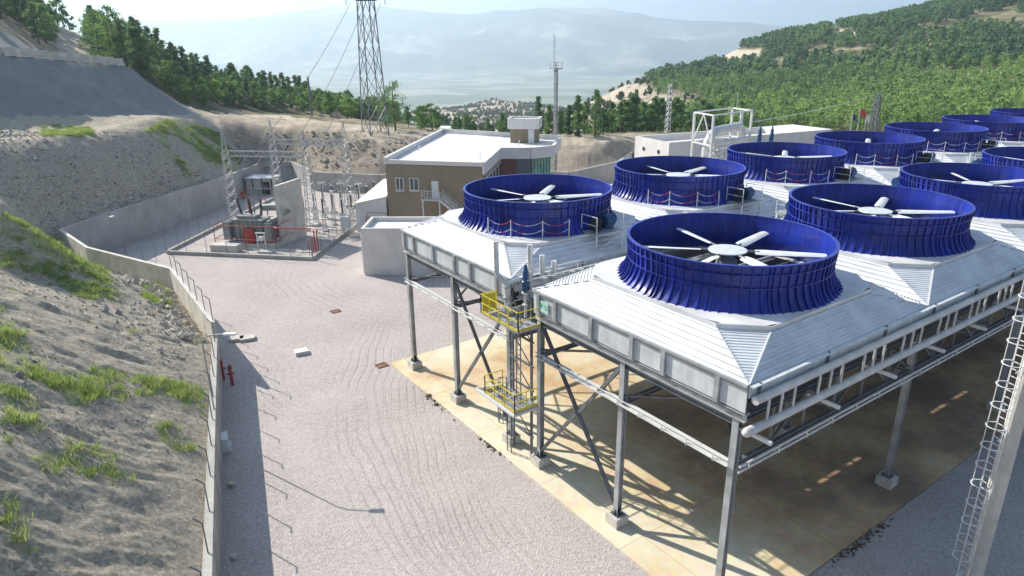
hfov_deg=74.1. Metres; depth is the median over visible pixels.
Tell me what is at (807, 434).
cable tray
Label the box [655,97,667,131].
pine tree
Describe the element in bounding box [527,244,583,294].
valve manifold
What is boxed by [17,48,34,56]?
concrete barrier
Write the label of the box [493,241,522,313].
riser pipe
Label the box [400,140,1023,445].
condenser structure
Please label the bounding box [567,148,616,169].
wire fence
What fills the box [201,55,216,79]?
pine tree
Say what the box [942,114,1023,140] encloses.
fan stack
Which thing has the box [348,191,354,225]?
current transformer
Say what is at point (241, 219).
transformer
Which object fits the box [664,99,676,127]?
pine tree
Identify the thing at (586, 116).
conifer
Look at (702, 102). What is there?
pine tree
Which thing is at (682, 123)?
pine tree
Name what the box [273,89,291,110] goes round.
pine tree
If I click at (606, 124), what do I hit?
conifer
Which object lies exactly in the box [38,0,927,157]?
sky
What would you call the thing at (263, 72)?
pine tree
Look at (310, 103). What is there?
utility pole
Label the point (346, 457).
gravel yard
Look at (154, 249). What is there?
wire fence
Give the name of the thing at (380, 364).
drain grate
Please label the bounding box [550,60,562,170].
telecom mast
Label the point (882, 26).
pine forest
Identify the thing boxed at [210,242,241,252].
concrete plinth
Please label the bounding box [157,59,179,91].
pine tree
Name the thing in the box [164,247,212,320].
wire fence
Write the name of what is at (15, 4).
pine tree
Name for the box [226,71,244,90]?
pine tree
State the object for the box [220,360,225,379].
hydrant
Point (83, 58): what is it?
concrete barrier
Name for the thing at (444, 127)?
house
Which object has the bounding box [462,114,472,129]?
young tree
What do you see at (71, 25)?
pine tree
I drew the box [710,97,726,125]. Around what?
pine tree
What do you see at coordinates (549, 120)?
conifer
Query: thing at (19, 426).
loose rubble
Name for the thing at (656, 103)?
pine tree
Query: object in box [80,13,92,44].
pine tree
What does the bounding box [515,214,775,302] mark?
walkway
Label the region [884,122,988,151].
fan stack
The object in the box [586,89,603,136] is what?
conifer
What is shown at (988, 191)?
fan stack
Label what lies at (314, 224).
gantry
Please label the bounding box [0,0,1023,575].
terrain
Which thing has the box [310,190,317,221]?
current transformer
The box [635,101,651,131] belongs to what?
pine tree
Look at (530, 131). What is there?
door
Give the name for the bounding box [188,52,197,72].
pine tree
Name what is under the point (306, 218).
surge arrester
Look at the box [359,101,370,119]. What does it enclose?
pine tree
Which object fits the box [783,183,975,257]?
fan stack
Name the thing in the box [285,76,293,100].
pine tree
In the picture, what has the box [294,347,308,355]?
stone slab
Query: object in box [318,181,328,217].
circuit breaker
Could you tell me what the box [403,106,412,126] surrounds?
young tree
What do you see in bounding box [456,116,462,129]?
young tree
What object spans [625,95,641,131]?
pine tree
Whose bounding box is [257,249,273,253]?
cover slab
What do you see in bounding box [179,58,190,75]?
pine tree
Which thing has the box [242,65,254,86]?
pine tree
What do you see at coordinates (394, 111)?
tree
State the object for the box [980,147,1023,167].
fan stack
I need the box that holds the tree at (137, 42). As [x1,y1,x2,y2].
[128,26,152,78]
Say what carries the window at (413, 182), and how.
in the control building at (449, 162)
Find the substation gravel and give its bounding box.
[175,199,356,255]
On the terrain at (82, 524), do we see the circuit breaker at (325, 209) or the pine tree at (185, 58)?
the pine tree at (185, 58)
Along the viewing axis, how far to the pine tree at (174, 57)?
151.63 m
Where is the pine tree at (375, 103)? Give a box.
[369,95,378,113]
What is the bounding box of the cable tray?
[737,313,1023,473]
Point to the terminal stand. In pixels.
(260, 238)
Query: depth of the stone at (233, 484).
37.80 m
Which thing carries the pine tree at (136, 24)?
on the terrain at (82, 524)
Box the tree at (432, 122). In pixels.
[422,103,443,130]
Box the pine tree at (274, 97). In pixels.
[265,88,276,104]
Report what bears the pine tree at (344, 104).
on the terrain at (82, 524)
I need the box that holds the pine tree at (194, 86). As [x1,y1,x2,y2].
[184,75,197,97]
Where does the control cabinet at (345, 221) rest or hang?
on the substation gravel
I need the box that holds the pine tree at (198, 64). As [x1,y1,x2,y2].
[193,53,201,73]
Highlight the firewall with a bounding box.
[273,178,306,244]
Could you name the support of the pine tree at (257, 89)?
on the terrain at (82, 524)
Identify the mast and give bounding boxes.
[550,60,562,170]
[664,84,671,133]
[867,93,881,131]
[952,280,1023,575]
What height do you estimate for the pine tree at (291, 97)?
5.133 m
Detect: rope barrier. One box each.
[487,217,569,238]
[647,190,719,206]
[765,169,829,183]
[855,154,913,165]
[926,141,979,152]
[988,131,1022,140]
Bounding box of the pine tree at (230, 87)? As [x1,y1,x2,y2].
[226,85,240,103]
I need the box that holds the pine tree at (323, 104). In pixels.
[320,92,336,112]
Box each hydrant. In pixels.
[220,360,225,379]
[227,365,234,384]
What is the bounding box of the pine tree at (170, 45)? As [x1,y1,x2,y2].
[166,42,180,66]
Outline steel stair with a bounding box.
[421,189,463,216]
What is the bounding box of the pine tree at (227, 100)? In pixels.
[220,89,234,104]
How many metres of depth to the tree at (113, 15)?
122.86 m
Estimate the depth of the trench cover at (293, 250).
81.75 m
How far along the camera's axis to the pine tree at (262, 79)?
186.77 m
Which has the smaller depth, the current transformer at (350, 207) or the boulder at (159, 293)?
the boulder at (159, 293)
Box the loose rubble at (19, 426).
[0,130,435,529]
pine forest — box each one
[376,113,449,125]
[638,51,1023,131]
[640,0,1023,86]
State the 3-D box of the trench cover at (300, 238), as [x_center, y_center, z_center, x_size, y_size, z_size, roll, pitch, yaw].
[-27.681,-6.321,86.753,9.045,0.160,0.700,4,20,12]
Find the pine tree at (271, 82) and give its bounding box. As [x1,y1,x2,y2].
[267,71,276,92]
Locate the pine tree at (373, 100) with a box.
[366,98,377,115]
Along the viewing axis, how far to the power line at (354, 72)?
110.20 m
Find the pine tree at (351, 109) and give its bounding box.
[340,98,358,118]
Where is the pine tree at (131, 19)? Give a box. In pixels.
[125,15,140,45]
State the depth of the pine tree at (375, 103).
195.00 m
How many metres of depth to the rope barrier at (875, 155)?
63.61 m
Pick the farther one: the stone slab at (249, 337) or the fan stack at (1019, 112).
the fan stack at (1019, 112)
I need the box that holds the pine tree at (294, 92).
[292,91,299,106]
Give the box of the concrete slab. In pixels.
[390,287,1023,575]
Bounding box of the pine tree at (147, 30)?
[140,25,160,50]
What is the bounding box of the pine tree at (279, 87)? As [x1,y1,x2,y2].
[273,86,284,100]
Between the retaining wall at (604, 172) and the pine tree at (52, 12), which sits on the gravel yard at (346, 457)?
the retaining wall at (604, 172)
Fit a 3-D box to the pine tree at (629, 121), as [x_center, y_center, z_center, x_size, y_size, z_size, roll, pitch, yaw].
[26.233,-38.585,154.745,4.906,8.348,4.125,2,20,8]
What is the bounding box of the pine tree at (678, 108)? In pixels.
[663,96,684,130]
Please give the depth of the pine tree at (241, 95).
169.03 m
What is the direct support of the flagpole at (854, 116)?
on the terrain at (82, 524)
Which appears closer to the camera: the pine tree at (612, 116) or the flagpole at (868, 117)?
the flagpole at (868, 117)
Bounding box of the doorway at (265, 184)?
[261,182,270,194]
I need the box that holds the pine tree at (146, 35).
[143,32,160,60]
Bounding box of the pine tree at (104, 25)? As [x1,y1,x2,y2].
[98,13,112,40]
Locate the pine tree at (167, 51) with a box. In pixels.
[162,48,179,82]
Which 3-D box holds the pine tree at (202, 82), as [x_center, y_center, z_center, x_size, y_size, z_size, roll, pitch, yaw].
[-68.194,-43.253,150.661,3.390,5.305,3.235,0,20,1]
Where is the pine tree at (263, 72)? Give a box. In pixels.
[259,70,268,96]
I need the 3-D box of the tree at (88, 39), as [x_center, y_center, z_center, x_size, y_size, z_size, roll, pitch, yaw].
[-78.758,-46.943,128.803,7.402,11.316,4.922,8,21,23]
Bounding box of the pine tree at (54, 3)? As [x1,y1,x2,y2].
[47,0,68,25]
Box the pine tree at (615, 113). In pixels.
[612,103,622,130]
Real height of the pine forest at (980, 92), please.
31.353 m
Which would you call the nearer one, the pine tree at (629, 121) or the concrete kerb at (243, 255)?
the concrete kerb at (243, 255)
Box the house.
[439,126,462,129]
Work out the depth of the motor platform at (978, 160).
60.64 m
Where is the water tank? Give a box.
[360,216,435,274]
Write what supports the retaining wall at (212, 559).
on the gravel yard at (346, 457)
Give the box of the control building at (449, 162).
[383,129,560,216]
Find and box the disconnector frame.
[250,178,276,214]
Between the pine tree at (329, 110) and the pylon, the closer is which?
the pylon
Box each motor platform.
[581,209,623,252]
[726,183,762,214]
[775,196,787,217]
[833,164,865,183]
[882,170,899,185]
[915,149,943,162]
[963,154,981,163]
[980,137,1005,149]
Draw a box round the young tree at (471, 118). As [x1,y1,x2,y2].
[462,115,475,129]
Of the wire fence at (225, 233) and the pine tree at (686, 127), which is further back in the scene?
the pine tree at (686, 127)
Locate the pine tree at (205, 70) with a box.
[199,64,209,78]
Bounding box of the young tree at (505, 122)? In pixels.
[502,117,509,131]
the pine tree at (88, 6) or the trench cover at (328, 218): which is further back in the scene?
the pine tree at (88, 6)
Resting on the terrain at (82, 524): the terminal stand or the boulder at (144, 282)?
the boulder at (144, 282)
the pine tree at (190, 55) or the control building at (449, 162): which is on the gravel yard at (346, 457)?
the control building at (449, 162)
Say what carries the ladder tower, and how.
on the concrete slab
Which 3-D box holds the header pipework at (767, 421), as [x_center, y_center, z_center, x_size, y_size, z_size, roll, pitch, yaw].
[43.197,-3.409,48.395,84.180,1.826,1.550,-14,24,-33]
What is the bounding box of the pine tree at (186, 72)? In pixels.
[183,63,196,87]
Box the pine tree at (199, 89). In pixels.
[194,85,211,105]
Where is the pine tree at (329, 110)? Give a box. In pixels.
[321,92,337,115]
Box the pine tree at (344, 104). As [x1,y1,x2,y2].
[338,96,351,118]
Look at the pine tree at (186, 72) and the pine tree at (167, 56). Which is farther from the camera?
the pine tree at (186, 72)
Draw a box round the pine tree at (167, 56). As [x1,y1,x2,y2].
[161,53,184,82]
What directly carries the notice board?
attached to the condenser structure at (727, 367)
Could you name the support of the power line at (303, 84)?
attached to the pylon
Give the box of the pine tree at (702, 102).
[696,98,709,130]
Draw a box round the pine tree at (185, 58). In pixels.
[183,56,189,63]
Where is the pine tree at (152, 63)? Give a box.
[139,46,159,83]
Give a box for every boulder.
[132,278,138,283]
[141,280,149,284]
[147,287,154,292]
[152,292,164,297]
[178,332,190,338]
[190,332,201,337]
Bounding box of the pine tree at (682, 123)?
[672,101,688,130]
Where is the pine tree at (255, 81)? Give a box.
[250,77,265,95]
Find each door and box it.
[431,181,438,197]
[528,129,533,142]
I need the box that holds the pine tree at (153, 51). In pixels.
[147,41,160,78]
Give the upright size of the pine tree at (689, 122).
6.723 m
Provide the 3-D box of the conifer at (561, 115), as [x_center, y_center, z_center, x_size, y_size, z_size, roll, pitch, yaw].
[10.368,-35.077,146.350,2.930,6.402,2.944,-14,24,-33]
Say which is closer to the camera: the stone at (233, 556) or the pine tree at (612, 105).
the stone at (233, 556)
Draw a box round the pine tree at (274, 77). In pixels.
[272,74,281,97]
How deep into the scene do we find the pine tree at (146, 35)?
143.53 m
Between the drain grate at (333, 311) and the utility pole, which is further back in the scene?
the utility pole
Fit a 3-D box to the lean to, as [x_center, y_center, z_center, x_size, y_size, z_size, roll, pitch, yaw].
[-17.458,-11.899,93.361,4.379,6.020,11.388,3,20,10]
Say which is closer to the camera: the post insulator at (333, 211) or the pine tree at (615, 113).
the post insulator at (333, 211)
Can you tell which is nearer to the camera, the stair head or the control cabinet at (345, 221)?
the control cabinet at (345, 221)
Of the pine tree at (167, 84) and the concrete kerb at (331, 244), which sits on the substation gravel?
the concrete kerb at (331, 244)
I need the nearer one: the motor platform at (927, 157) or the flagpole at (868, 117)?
the motor platform at (927, 157)
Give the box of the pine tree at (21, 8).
[16,0,30,31]
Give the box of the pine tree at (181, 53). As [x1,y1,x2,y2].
[177,45,188,57]
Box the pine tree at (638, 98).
[629,92,642,131]
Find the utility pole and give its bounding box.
[307,77,312,115]
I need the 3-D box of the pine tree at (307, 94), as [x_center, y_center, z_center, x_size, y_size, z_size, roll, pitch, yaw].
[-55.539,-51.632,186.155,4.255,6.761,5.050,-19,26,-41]
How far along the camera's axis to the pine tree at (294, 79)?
196.68 m
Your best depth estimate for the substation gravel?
87.31 m
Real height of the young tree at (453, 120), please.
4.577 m
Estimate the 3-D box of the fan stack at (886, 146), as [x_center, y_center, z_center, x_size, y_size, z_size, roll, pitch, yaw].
[35.803,-14.040,68.549,10.839,2.455,10.839,15,25,38]
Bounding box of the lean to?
[354,179,388,231]
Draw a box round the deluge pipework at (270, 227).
[212,187,318,251]
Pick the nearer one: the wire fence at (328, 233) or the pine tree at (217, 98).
the wire fence at (328, 233)
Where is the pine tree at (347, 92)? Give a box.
[343,90,353,97]
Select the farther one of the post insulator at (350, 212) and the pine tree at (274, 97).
the pine tree at (274, 97)
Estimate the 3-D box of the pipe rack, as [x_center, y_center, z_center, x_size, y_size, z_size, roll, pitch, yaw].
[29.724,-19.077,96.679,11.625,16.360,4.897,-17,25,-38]
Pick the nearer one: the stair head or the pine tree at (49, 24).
the stair head
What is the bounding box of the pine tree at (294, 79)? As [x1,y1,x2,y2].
[292,75,297,89]
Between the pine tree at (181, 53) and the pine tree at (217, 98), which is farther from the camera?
the pine tree at (181, 53)
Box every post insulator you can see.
[330,185,336,212]
[347,185,354,213]
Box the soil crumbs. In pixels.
[414,385,893,566]
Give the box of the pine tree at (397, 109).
[394,100,401,117]
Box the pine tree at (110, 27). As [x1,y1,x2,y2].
[109,23,115,47]
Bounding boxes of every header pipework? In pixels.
[509,268,588,315]
[738,272,1023,445]
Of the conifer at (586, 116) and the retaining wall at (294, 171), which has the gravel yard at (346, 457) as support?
the retaining wall at (294, 171)
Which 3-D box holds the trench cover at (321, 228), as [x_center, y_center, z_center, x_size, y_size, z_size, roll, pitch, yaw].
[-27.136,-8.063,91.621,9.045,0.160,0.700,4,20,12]
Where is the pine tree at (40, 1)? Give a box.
[36,0,52,22]
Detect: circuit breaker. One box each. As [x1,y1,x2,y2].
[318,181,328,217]
[336,182,346,217]
[354,182,361,199]
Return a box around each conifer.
[376,94,394,127]
[531,96,543,133]
[542,104,554,134]
[556,110,564,134]
[562,105,573,134]
[570,95,584,135]
[580,101,591,133]
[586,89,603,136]
[598,107,612,134]
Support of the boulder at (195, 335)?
on the terrain at (82, 524)
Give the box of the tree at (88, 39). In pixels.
[80,8,113,55]
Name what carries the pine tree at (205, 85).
on the terrain at (82, 524)
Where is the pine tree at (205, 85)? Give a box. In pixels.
[195,84,211,105]
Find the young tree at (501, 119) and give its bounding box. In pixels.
[495,112,505,129]
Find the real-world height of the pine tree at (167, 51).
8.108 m
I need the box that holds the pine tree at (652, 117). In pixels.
[647,110,657,131]
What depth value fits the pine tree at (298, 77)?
194.87 m
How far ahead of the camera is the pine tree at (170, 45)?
156.93 m
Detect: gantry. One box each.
[221,129,321,226]
[268,120,355,207]
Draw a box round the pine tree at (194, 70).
[187,57,201,88]
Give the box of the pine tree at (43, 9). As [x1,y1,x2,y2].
[25,2,59,43]
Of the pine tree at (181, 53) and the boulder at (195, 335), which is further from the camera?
the pine tree at (181, 53)
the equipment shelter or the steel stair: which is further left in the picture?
the equipment shelter
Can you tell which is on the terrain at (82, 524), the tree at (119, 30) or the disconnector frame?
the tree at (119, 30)
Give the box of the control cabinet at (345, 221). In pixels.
[340,216,350,235]
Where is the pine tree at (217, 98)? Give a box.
[210,84,225,103]
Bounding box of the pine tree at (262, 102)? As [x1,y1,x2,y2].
[255,94,267,109]
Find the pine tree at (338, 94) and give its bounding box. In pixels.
[335,92,343,101]
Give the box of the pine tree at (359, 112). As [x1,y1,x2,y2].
[353,104,365,118]
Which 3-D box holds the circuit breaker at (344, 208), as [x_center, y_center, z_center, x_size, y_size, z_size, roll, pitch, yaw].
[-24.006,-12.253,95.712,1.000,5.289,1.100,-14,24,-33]
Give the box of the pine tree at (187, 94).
[177,84,194,103]
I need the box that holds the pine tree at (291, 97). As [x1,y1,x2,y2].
[286,92,295,108]
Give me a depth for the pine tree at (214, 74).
170.81 m
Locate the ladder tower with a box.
[475,288,540,454]
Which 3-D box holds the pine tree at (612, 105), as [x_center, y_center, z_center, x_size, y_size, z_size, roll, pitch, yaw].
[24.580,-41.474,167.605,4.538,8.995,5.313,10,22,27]
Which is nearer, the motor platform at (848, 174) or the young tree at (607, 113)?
the motor platform at (848, 174)
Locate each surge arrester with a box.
[303,197,309,230]
[320,198,327,231]
[340,198,345,232]
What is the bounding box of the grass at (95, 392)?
[0,118,242,552]
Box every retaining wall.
[58,229,221,359]
[60,162,263,250]
[202,338,222,575]
[263,161,312,189]
[312,171,568,191]
[569,152,631,181]
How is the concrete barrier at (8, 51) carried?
on the terrain at (82, 524)
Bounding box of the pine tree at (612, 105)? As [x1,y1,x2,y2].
[608,101,616,132]
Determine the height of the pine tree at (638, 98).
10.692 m
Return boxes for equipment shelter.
[244,174,279,194]
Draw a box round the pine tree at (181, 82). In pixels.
[174,75,192,96]
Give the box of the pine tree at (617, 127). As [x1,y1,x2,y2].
[611,118,619,131]
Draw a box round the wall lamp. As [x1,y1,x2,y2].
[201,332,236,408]
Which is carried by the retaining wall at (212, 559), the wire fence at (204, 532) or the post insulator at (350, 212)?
the wire fence at (204, 532)
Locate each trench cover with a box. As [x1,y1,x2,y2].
[243,247,310,252]
[297,237,328,240]
[306,227,342,230]
[307,217,355,220]
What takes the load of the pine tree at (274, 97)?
on the terrain at (82, 524)
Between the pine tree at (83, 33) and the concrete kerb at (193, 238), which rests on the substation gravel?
the concrete kerb at (193, 238)
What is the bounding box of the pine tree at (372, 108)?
[365,100,376,118]
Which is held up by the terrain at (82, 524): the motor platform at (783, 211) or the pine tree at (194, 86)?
the pine tree at (194, 86)
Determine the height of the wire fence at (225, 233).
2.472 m
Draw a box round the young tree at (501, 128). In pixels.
[495,122,505,131]
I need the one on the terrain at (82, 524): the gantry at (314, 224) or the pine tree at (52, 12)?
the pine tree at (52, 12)
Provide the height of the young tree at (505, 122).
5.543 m
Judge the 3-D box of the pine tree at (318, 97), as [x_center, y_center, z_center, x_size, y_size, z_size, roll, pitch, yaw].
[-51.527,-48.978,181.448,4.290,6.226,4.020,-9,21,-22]
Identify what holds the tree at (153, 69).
on the terrain at (82, 524)
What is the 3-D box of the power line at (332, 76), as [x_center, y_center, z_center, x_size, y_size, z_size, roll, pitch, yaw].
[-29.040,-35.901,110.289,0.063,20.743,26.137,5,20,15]
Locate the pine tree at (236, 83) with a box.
[228,81,244,96]
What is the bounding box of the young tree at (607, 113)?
[605,112,611,132]
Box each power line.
[253,6,348,153]
[296,7,363,140]
[321,2,380,142]
[754,95,871,121]
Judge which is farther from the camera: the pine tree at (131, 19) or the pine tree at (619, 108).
the pine tree at (619, 108)
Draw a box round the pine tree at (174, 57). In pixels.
[170,46,182,74]
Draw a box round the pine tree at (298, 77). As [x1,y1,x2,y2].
[294,75,303,92]
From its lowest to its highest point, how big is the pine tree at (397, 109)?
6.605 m
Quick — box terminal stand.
[255,232,266,249]
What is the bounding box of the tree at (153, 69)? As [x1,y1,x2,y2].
[131,33,161,84]
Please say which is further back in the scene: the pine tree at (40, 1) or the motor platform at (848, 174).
the pine tree at (40, 1)
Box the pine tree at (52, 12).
[47,4,58,26]
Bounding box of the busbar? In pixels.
[303,178,371,197]
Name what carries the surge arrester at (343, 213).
on the substation gravel
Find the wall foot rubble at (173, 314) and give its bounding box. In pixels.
[31,157,210,343]
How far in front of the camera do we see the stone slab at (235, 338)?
56.57 m
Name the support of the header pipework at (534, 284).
attached to the condenser structure at (447, 244)
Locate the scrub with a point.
(525, 105)
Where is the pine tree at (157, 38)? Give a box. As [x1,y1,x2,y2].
[152,27,166,58]
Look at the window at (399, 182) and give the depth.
86.25 m
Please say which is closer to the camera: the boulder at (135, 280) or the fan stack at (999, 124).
the boulder at (135, 280)
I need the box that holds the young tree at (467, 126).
[462,114,469,129]
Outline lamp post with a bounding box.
[108,215,126,252]
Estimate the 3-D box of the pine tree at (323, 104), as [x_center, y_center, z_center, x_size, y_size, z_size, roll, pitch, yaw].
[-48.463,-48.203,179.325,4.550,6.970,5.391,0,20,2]
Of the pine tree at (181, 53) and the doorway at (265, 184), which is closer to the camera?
the doorway at (265, 184)
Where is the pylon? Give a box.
[346,0,389,135]
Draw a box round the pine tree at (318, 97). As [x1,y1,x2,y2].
[312,93,323,110]
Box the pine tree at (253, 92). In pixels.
[248,89,263,107]
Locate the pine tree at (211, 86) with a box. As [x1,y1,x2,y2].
[200,74,223,102]
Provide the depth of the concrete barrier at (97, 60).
117.01 m
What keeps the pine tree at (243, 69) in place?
on the terrain at (82, 524)
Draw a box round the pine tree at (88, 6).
[83,5,96,19]
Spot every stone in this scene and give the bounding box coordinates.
[227,479,237,488]
[229,553,237,560]
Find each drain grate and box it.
[330,309,341,313]
[375,362,388,368]
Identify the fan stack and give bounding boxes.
[458,174,616,237]
[612,156,745,206]
[617,212,842,314]
[727,142,846,183]
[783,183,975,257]
[814,131,925,165]
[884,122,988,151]
[898,162,1023,221]
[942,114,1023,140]
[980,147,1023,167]
[990,108,1023,116]
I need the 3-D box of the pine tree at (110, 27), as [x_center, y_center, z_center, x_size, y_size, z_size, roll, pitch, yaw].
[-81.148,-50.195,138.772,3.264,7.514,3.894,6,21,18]
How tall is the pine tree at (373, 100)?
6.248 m
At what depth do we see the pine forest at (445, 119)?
261.52 m
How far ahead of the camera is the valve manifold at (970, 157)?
67.14 m
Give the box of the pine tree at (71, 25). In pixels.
[60,9,76,29]
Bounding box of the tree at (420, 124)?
[411,105,430,129]
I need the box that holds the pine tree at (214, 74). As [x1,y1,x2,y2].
[209,72,224,86]
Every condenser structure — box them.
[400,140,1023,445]
[530,212,1023,575]
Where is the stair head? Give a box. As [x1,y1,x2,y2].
[507,116,541,142]
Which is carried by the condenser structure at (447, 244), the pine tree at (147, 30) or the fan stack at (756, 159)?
the fan stack at (756, 159)
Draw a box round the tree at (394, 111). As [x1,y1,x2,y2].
[372,80,410,130]
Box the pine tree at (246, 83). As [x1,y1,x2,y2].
[242,76,250,97]
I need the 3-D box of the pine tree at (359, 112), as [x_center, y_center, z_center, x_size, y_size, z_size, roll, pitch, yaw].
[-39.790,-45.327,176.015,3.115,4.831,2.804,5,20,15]
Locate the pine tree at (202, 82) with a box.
[195,81,211,94]
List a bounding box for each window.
[395,177,404,191]
[409,178,419,191]
[498,163,500,175]
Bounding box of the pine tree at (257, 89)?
[248,86,264,102]
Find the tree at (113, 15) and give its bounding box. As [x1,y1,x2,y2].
[75,4,132,57]
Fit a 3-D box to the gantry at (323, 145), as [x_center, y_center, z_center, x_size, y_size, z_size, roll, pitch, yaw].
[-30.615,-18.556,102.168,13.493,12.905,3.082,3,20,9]
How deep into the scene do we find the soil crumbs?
33.54 m
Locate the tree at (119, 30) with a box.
[110,18,137,67]
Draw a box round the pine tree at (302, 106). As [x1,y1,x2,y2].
[295,92,308,112]
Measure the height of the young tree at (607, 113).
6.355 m
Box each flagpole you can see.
[850,114,856,130]
[857,108,865,128]
[864,114,870,130]
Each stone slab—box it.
[228,334,243,342]
[240,334,254,341]
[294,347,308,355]
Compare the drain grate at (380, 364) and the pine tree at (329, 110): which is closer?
the drain grate at (380, 364)
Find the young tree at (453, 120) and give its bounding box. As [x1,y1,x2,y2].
[451,117,457,128]
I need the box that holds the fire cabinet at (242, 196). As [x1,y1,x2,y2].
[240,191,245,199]
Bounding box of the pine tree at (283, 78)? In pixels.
[277,72,290,98]
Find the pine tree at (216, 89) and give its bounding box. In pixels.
[207,80,222,98]
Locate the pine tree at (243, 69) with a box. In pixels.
[241,65,248,85]
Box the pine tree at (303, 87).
[297,82,310,92]
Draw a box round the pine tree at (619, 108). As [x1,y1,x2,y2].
[614,101,629,131]
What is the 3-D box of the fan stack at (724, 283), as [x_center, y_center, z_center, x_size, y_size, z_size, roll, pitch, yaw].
[10.741,-1.429,33.956,10.839,2.455,10.839,-14,24,-33]
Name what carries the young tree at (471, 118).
on the terrain at (82, 524)
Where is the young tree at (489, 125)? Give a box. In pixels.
[485,118,491,130]
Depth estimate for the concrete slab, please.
40.17 m
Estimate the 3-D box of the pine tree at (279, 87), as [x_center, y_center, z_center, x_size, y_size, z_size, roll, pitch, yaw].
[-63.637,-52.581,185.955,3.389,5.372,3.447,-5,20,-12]
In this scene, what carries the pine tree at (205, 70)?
on the terrain at (82, 524)
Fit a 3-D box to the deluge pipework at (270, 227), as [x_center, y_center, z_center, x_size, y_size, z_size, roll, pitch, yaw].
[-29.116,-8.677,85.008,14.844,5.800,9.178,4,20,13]
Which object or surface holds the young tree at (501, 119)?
on the terrain at (82, 524)
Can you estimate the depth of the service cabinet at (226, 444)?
40.96 m
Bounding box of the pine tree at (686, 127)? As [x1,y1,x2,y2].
[677,111,691,130]
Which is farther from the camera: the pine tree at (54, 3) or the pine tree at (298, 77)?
the pine tree at (298, 77)
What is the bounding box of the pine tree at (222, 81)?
[216,78,230,97]
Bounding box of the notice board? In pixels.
[535,298,547,314]
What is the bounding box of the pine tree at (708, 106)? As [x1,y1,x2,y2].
[700,102,718,130]
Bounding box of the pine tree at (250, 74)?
[247,69,254,88]
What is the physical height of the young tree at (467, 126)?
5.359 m
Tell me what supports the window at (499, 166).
in the control building at (449, 162)
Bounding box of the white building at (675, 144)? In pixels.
[634,124,832,157]
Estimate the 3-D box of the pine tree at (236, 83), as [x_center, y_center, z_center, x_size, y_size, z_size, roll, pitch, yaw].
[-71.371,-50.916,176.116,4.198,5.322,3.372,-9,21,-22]
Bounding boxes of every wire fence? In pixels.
[116,235,166,259]
[163,185,311,255]
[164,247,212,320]
[189,319,214,575]
[308,209,351,254]
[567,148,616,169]
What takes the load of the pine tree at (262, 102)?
on the terrain at (82, 524)
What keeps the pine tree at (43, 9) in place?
on the terrain at (82, 524)
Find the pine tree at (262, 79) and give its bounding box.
[258,75,267,96]
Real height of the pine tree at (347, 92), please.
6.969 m
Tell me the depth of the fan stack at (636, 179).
50.54 m
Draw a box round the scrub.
[400,77,700,131]
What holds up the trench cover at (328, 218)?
on the substation gravel
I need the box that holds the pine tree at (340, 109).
[337,95,345,117]
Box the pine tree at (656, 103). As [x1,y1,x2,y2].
[645,97,660,131]
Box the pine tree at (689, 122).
[686,108,699,128]
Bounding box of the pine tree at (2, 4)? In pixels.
[0,0,17,19]
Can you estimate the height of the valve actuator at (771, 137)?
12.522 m
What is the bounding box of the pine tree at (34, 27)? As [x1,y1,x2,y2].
[22,2,50,43]
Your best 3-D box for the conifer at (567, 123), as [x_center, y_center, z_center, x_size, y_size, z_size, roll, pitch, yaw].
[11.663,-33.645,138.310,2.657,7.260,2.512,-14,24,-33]
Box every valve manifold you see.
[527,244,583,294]
[968,152,976,162]
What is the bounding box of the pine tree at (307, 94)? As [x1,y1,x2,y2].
[303,87,315,106]
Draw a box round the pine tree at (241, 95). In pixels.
[235,88,247,107]
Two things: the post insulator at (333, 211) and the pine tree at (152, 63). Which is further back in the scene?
the pine tree at (152, 63)
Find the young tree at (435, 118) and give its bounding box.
[430,110,442,128]
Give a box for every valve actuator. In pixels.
[521,265,529,317]
[757,125,761,141]
[769,125,773,141]
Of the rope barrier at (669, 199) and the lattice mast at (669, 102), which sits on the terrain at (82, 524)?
the lattice mast at (669, 102)
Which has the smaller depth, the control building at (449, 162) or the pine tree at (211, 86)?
the control building at (449, 162)
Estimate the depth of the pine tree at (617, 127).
162.66 m
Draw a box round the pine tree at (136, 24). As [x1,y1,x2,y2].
[134,20,142,35]
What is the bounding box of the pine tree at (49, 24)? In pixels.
[21,1,59,39]
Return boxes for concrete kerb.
[166,250,312,260]
[168,197,273,249]
[313,222,356,259]
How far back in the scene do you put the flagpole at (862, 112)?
152.41 m
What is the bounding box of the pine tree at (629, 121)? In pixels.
[618,100,637,132]
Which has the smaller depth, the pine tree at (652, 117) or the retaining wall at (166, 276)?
the retaining wall at (166, 276)
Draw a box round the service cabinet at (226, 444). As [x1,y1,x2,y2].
[220,431,231,454]
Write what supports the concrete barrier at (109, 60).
on the terrain at (82, 524)
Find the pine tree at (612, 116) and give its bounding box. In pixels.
[608,109,615,132]
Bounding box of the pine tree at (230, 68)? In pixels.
[225,62,234,87]
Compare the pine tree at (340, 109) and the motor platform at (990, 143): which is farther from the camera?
the pine tree at (340, 109)
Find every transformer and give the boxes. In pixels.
[221,198,290,248]
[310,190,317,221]
[329,190,337,225]
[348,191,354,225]
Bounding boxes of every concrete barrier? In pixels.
[0,47,19,55]
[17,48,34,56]
[33,50,49,58]
[48,52,65,59]
[63,53,79,60]
[77,54,91,62]
[90,56,104,63]
[103,57,115,64]
[114,58,124,65]
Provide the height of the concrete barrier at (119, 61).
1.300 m
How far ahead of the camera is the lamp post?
80.61 m
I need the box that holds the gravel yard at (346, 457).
[108,181,1023,575]
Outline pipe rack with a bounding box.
[690,97,753,159]
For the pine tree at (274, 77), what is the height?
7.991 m
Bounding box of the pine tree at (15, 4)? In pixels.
[3,0,29,22]

